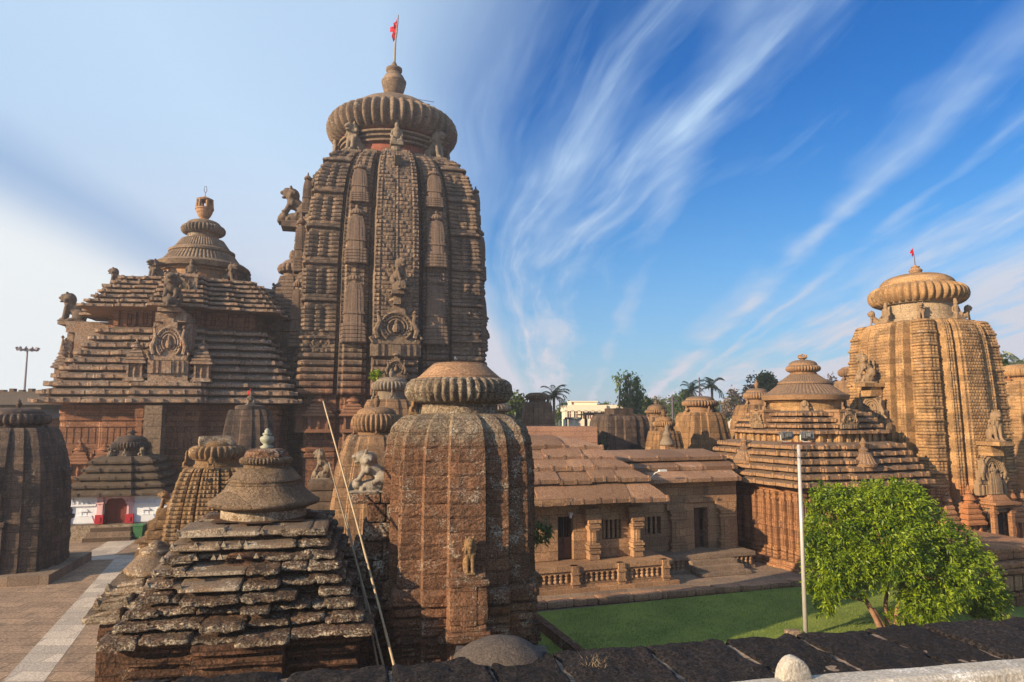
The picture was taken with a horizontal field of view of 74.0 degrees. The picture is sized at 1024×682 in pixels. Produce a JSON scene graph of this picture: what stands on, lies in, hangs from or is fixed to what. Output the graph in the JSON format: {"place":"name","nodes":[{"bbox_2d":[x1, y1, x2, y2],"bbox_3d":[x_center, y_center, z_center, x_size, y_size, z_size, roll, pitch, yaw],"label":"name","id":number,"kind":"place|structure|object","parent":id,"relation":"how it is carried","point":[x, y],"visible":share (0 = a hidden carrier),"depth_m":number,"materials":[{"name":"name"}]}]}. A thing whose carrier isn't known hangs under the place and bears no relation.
{"place":"outdoors","nodes":[
{"label":"outdoors","id":0,"kind":"place"},
{"bbox_2d":[0,388,61,427],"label":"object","id":1,"kind":"structure","parent":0,"point":[10,397],"depth_m":76.79,"materials":[{"name":"stone"}]},
{"bbox_2d":[0,399,91,586],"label":"shrine tower","id":2,"kind":"structure","parent":0,"point":[36,509],"depth_m":33.68,"materials":[{"name":"stone"}]},
{"bbox_2d":[3,559,132,681],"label":"paved path","id":3,"kind":"structure","parent":0,"point":[42,658],"depth_m":24.64,"materials":[{"name":"beige stone"}]},
{"bbox_2d":[0,538,139,681],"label":"courtyard paving","id":4,"kind":"structure","parent":0,"point":[30,616],"depth_m":26.97,"materials":[{"name":"beige stone"}]},
{"bbox_2d":[70,430,178,542],"bbox_3d":[-26.919,9.742,47.460,7.320,7.023,7.686,2,-6,-14],"label":"shrine","id":5,"kind":"object","parent":4,"relation":"on","point":[122,484],"visible":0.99,"depth_m":45.33,"materials":[{"name":"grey stone"}]},
{"bbox_2d":[105,498,126,522],"bbox_3d":[-26.374,11.252,45.344,1.280,1.680,0.060,2,-6,-14],"label":"door","id":6,"kind":"structure","parent":5,"relation":"in","point":[112,515],"depth_m":45.31,"materials":[{"name":"red wood"}]},
{"bbox_2d":[132,523,146,537],"bbox_3d":[-24.419,12.458,44.571,0.656,0.949,0.752,1,-6,-10],"label":"rubbish bin","id":7,"kind":"object","parent":4,"relation":"on","point":[139,530],"visible":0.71,"depth_m":44.28,"materials":[{"name":"green plastic"}]},
{"bbox_2d":[82,428,386,681],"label":"temple hall","id":8,"kind":"structure","parent":4,"relation":"on","point":[257,573],"depth_m":17.60,"materials":[{"name":"brown stone"}]},
{"bbox_2d":[328,462,384,665],"bbox_3d":[-4.167,6.796,18.921,3.389,6.646,0.104,-5,-8,40],"label":"bamboo pole","id":9,"kind":"object","parent":4,"relation":"on","point":[375,634],"visible":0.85,"depth_m":19.08,"materials":[{"name":"brown wood"}]},
{"bbox_2d":[323,401,394,664],"bbox_3d":[-4.132,5.889,18.998,4.329,8.470,0.109,-5,-8,40],"label":"bamboo pole","id":10,"kind":"object","parent":4,"relation":"on","point":[378,603],"visible":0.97,"depth_m":18.97,"materials":[{"name":"beige wood"}]},
{"bbox_2d":[345,513,378,665],"bbox_3d":[-4.025,7.529,18.843,0.105,5.168,2.458,6,-9,-44],"label":"bamboo pole","id":11,"kind":"object","parent":4,"relation":"on","point":[375,653],"visible":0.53,"depth_m":18.91,"materials":[{"name":"brown wood"}]},
{"bbox_2d":[348,362,540,670],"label":"temple tower","id":12,"kind":"structure","parent":4,"relation":"on","point":[446,493],"depth_m":19.78,"materials":[{"name":"beige stone"}]},
{"bbox_2d":[533,519,554,549],"bbox_3d":[0.885,6.193,21.838,1.026,0.964,0.940,0,-6,0],"label":"shrub","id":13,"kind":"object","parent":12,"relation":"attached to","point":[546,530],"visible":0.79,"depth_m":21.74,"materials":[{"name":"green plant"}]},
{"bbox_2d":[498,403,513,415],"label":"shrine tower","id":14,"kind":"structure","parent":4,"relation":"on","point":[503,408],"depth_m":36.15,"materials":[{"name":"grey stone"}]},
{"bbox_2d":[90,539,135,559],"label":"paved path","id":15,"kind":"structure","parent":0,"point":[108,550],"depth_m":40.51,"materials":[{"name":"beige stone"}]},
{"bbox_2d":[121,436,246,571],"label":"shrine tower","id":16,"kind":"structure","parent":0,"point":[201,482],"depth_m":29.66,"materials":[{"name":"stone"}]},
{"bbox_2d":[222,391,274,450],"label":"shrine tower","id":17,"kind":"structure","parent":0,"point":[247,424],"depth_m":46.27,"materials":[{"name":"stone"}]},
{"bbox_2d":[307,394,399,561],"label":"shrine tower","id":18,"kind":"structure","parent":0,"point":[372,426],"depth_m":28.87,"materials":[{"name":"brown stone"}]},
{"bbox_2d":[364,368,417,417],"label":"shrine tower","id":19,"kind":"structure","parent":0,"point":[390,390],"depth_m":39.94,"materials":[{"name":"brown stone"}]},
{"bbox_2d":[368,369,384,380],"bbox_3d":[-8.125,2.084,40.826,0.973,0.844,0.874,4,-7,-32],"label":"shrub","id":20,"kind":"object","parent":19,"relation":"on","point":[376,375],"visible":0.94,"depth_m":40.73,"materials":[{"name":"green plant"}]},
{"bbox_2d":[0,0,1023,419],"label":"sky","id":21,"kind":"structure","parent":0,"point":[672,192],"materials":[{"name":"blue"}]},
{"bbox_2d":[521,393,554,425],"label":"shrine tower","id":22,"kind":"structure","parent":0,"point":[537,410],"depth_m":74.30,"materials":[{"name":"brown stone"}]},
{"bbox_2d":[558,417,581,425],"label":"school gate","id":23,"kind":"structure","parent":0,"point":[574,421],"depth_m":99.40,"materials":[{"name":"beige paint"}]},
{"bbox_2d":[123,617,1023,681],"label":"boundary wall","id":24,"kind":"structure","parent":0,"point":[500,658],"depth_m":8.42,"materials":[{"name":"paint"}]},
{"bbox_2d":[732,654,1023,681],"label":"parapet","id":25,"kind":"structure","parent":24,"relation":"on","point":[791,668],"depth_m":4.10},
{"bbox_2d":[577,412,604,425],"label":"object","id":26,"kind":"object","parent":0,"point":[585,414],"depth_m":91.00,"materials":[{"name":"beige stone"}]},
{"bbox_2d":[538,425,715,611],"bbox_3d":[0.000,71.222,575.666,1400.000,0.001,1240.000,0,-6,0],"label":"ground","id":27,"kind":"structure","parent":0,"point":[572,607],"depth_m":28.74,"materials":[{"name":"stone"}]},
{"bbox_2d":[15,346,39,389],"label":"light mast","id":28,"kind":"object","parent":27,"relation":"on","point":[31,349],"visible":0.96,"depth_m":118.01,"materials":[{"name":"grey metal"}]},
{"bbox_2d":[27,186,303,483],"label":"temple hall","id":29,"kind":"structure","parent":27,"relation":"on","point":[174,354],"depth_m":54.34,"materials":[{"name":"stone"}]},
{"bbox_2d":[270,61,489,488],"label":"temple tower","id":30,"kind":"structure","parent":27,"relation":"on","point":[382,268],"depth_m":59.32,"materials":[{"name":"stone"}]},
{"bbox_2d":[390,15,398,61],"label":"temple flag","id":31,"kind":"object","parent":30,"relation":"attached to","point":[394,29],"visible":0.95,"depth_m":69.83,"materials":[{"name":"fabric"}]},
{"bbox_2d":[505,389,526,419],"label":"leafy tree","id":32,"kind":"object","parent":27,"relation":"on","point":[516,403],"visible":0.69,"depth_m":94.03,"materials":[{"name":"green plant"}]},
{"bbox_2d":[540,384,570,425],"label":"coconut palm","id":33,"kind":"object","parent":27,"relation":"on","point":[554,394],"visible":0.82,"depth_m":83.50,"materials":[{"name":"green plant"}]},
{"bbox_2d":[526,426,596,443],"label":"wall","id":34,"kind":"structure","parent":27,"relation":"on","point":[587,433],"depth_m":43.63,"materials":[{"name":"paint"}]},
{"bbox_2d":[555,399,569,425],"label":"leafy tree","id":35,"kind":"object","parent":27,"relation":"on","point":[558,414],"visible":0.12,"depth_m":118.10,"materials":[{"name":"green plant"}]},
{"bbox_2d":[561,401,622,425],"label":"school","id":36,"kind":"object","parent":27,"relation":"on","point":[573,408],"visible":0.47,"depth_m":107.51,"materials":[{"name":"beige paint"}]},
{"bbox_2d":[597,401,614,404],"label":"leafy tree","id":37,"kind":"object","parent":27,"relation":"on","point":[604,403],"visible":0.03,"depth_m":139.25,"materials":[{"name":"green plant"}]},
{"bbox_2d":[611,369,634,413],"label":"creeper tree","id":38,"kind":"object","parent":27,"relation":"on","point":[626,401],"visible":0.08,"depth_m":95.57,"materials":[{"name":"green plant"}]},
{"bbox_2d":[630,372,645,414],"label":"creeper tree","id":39,"kind":"object","parent":27,"relation":"on","point":[638,397],"visible":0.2,"depth_m":96.42,"materials":[{"name":"green plant"}]},
{"bbox_2d":[642,394,657,414],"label":"leafy tree","id":40,"kind":"object","parent":27,"relation":"on","point":[647,402],"visible":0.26,"depth_m":99.25,"materials":[{"name":"green plant"}]},
{"bbox_2d":[652,396,667,415],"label":"leafy tree","id":41,"kind":"object","parent":27,"relation":"on","point":[655,397],"visible":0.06,"depth_m":129.35,"materials":[{"name":"green plant"}]},
{"bbox_2d":[652,398,670,413],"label":"coconut palm","id":42,"kind":"object","parent":27,"relation":"on","point":[661,401],"visible":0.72,"depth_m":103.43,"materials":[{"name":"green plant"}]},
{"bbox_2d":[665,394,677,421],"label":"leafy tree","id":43,"kind":"object","parent":27,"relation":"on","point":[669,412],"visible":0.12,"depth_m":123.72,"materials":[{"name":"green plant"}]},
{"bbox_2d":[667,397,677,427],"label":"utility pole","id":44,"kind":"object","parent":27,"relation":"on","point":[671,400],"visible":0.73,"depth_m":107.48,"materials":[{"name":"concrete"}]},
{"bbox_2d":[668,387,690,414],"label":"leafy tree","id":45,"kind":"object","parent":27,"relation":"on","point":[678,406],"visible":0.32,"depth_m":111.14,"materials":[{"name":"green plant"}]},
{"bbox_2d":[535,575,836,609],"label":"kerb","id":46,"kind":"structure","parent":27,"relation":"on","point":[614,598],"depth_m":29.95,"materials":[{"name":"red stone"}]},
{"bbox_2d":[679,380,705,398],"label":"coconut palm","id":47,"kind":"object","parent":27,"relation":"on","point":[692,387],"visible":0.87,"depth_m":97.61,"materials":[{"name":"green plant"}]},
{"bbox_2d":[696,377,724,398],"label":"coconut palm","id":48,"kind":"object","parent":27,"relation":"on","point":[712,386],"visible":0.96,"depth_m":91.64,"materials":[{"name":"green plant"}]},
{"bbox_2d":[715,400,731,421],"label":"leafy tree","id":49,"kind":"object","parent":27,"relation":"on","point":[717,408],"visible":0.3,"depth_m":133.87,"materials":[{"name":"green plant"}]},
{"bbox_2d":[719,384,742,417],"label":"leafy tree","id":50,"kind":"object","parent":27,"relation":"on","point":[731,408],"visible":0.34,"depth_m":117.63,"materials":[{"name":"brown plant"}]},
{"bbox_2d":[724,396,740,409],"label":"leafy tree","id":51,"kind":"object","parent":27,"relation":"on","point":[735,397],"visible":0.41,"depth_m":109.52,"materials":[{"name":"green plant"}]},
{"bbox_2d":[726,370,759,409],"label":"leafy tree","id":52,"kind":"object","parent":27,"relation":"on","point":[733,400],"visible":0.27,"depth_m":100.12,"materials":[{"name":"green plant"}]},
{"bbox_2d":[752,370,779,391],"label":"leafy tree","id":53,"kind":"object","parent":27,"relation":"on","point":[767,381],"visible":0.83,"depth_m":97.50,"materials":[{"name":"green plant"}]},
{"bbox_2d":[826,371,837,385],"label":"leafy tree","id":54,"kind":"object","parent":27,"relation":"on","point":[830,379],"visible":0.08,"depth_m":109.88,"materials":[{"name":"green plant"}]},
{"bbox_2d":[1000,350,1010,365],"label":"leafy tree","id":55,"kind":"object","parent":27,"relation":"on","point":[1005,362],"visible":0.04,"depth_m":65.53,"materials":[{"name":"green plant"}]},
{"bbox_2d":[1002,353,1023,364],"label":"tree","id":56,"kind":"object","parent":27,"relation":"on","point":[1018,361],"visible":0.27,"depth_m":78.20,"materials":[{"name":"green plant"}]},
{"bbox_2d":[645,400,670,430],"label":"shrine tower","id":57,"kind":"structure","parent":0,"point":[653,412],"depth_m":56.04,"materials":[{"name":"brown stone"}]},
{"bbox_2d":[537,534,822,598],"bbox_3d":[11.208,12.492,41.422,27.938,0.001,18.969,2,-7,-17],"label":"stone court","id":58,"kind":"object","parent":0,"point":[762,572],"depth_m":32.97,"materials":[{"name":"beige stone"}]},
{"bbox_2d":[530,435,679,595],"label":"temple hall","id":59,"kind":"structure","parent":58,"relation":"on","point":[590,498],"depth_m":32.22,"materials":[{"name":"beige stone"}]},
{"bbox_2d":[558,516,570,558],"bbox_3d":[2.447,9.317,32.324,0.810,1.980,0.090,2,-7,-18],"label":"door","id":60,"kind":"structure","parent":59,"relation":"in","point":[564,543],"depth_m":32.29,"materials":[{"name":"brown wood"}]},
{"bbox_2d":[589,408,649,449],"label":"shrine tower","id":61,"kind":"structure","parent":58,"relation":"on","point":[624,428],"depth_m":46.94,"materials":[{"name":"stone"}]},
{"bbox_2d":[597,431,608,449],"bbox_3d":[5.577,6.913,45.946,2.129,1.905,1.699,0,-6,0],"label":"shrub","id":62,"kind":"object","parent":61,"relation":"on","point":[603,443],"visible":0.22,"depth_m":45.84,"materials":[{"name":"green plant"}]},
{"bbox_2d":[645,409,683,449],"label":"shrine tower","id":63,"kind":"structure","parent":58,"relation":"on","point":[654,437],"depth_m":44.06,"materials":[{"name":"brown stone"}]},
{"bbox_2d":[605,449,754,577],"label":"temple hall","id":64,"kind":"structure","parent":58,"relation":"on","point":[689,482],"depth_m":36.26,"materials":[{"name":"beige stone"}]},
{"bbox_2d":[659,423,674,448],"bbox_3d":[9.603,5.946,42.103,0.966,1.668,0.944,2,-7,-17],"label":"stone finial","id":65,"kind":"object","parent":64,"relation":"on","point":[667,441],"visible":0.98,"depth_m":41.83,"materials":[{"name":"beige stone"}]},
{"bbox_2d":[694,508,699,546],"bbox_3d":[9.858,10.031,36.644,0.500,2.110,0.060,2,-7,-18],"label":"door","id":66,"kind":"structure","parent":64,"relation":"in","point":[696,510],"depth_m":36.64,"materials":[{"name":"brown wood"}]},
{"bbox_2d":[673,377,730,533],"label":"shrine tower","id":67,"kind":"structure","parent":58,"relation":"on","point":[701,423],"depth_m":47.33,"materials":[{"name":"brown stone"}]},
{"bbox_2d":[729,379,769,438],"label":"shrine tower","id":68,"kind":"structure","parent":58,"relation":"on","point":[751,396],"depth_m":52.26,"materials":[{"name":"brown stone"}]},
{"bbox_2d":[713,354,935,573],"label":"temple hall","id":69,"kind":"structure","parent":58,"relation":"on","point":[848,446],"depth_m":36.85,"materials":[{"name":"orange stone"}]},
{"bbox_2d":[846,265,1023,537],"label":"temple tower","id":70,"kind":"structure","parent":58,"relation":"on","point":[926,381],"depth_m":39.88,"materials":[{"name":"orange stone"}]},
{"bbox_2d":[537,582,1023,657],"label":"lawn","id":71,"kind":"structure","parent":0,"point":[1017,611],"depth_m":26.91,"materials":[{"name":"green plant"}]},
{"bbox_2d":[535,612,586,651],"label":"wall","id":72,"kind":"structure","parent":71,"relation":"on","point":[558,637],"depth_m":23.85,"materials":[{"name":"grey stone"}]},
{"bbox_2d":[785,629,801,636],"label":"stone block","id":73,"kind":"structure","parent":71,"relation":"on","point":[794,632],"depth_m":24.51,"materials":[{"name":"beige stone"}]},
{"bbox_2d":[778,431,815,633],"bbox_3d":[10.763,7.104,25.241,1.303,7.427,0.558,0,-6,0],"label":"floodlight pole","id":74,"kind":"object","parent":71,"relation":"on","point":[789,435],"visible":0.91,"depth_m":25.29,"materials":[{"name":"metal"}]},
{"bbox_2d":[796,475,1014,626],"bbox_3d":[14.728,8.062,25.341,8.065,6.065,4.204,0,-6,0],"label":"mango tree","id":75,"kind":"object","parent":71,"relation":"on","point":[862,556],"visible":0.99,"depth_m":24.94,"materials":[{"name":"green plant"}]},
{"bbox_2d":[885,530,1023,606],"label":"ruined platform","id":76,"kind":"structure","parent":71,"relation":"on","point":[1008,551],"depth_m":29.26,"materials":[{"name":"orange stone"}]},
{"bbox_2d":[955,607,1019,620],"bbox_3d":[19.149,10.771,26.203,0.542,0.402,6.677,3,-7,-22],"label":"edging","id":77,"kind":"object","parent":71,"relation":"on","point":[1013,618],"visible":0.09,"depth_m":26.11,"materials":[{"name":"orange stone"}]},
{"bbox_2d":[834,366,848,408],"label":"shrine tower","id":78,"kind":"structure","parent":0,"point":[843,372],"depth_m":61.51,"materials":[{"name":"brown stone"}]},
{"bbox_2d":[1003,364,1023,492],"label":"shrine tower","id":79,"kind":"structure","parent":0,"point":[1013,375],"depth_m":58.15,"materials":[{"name":"stone"}]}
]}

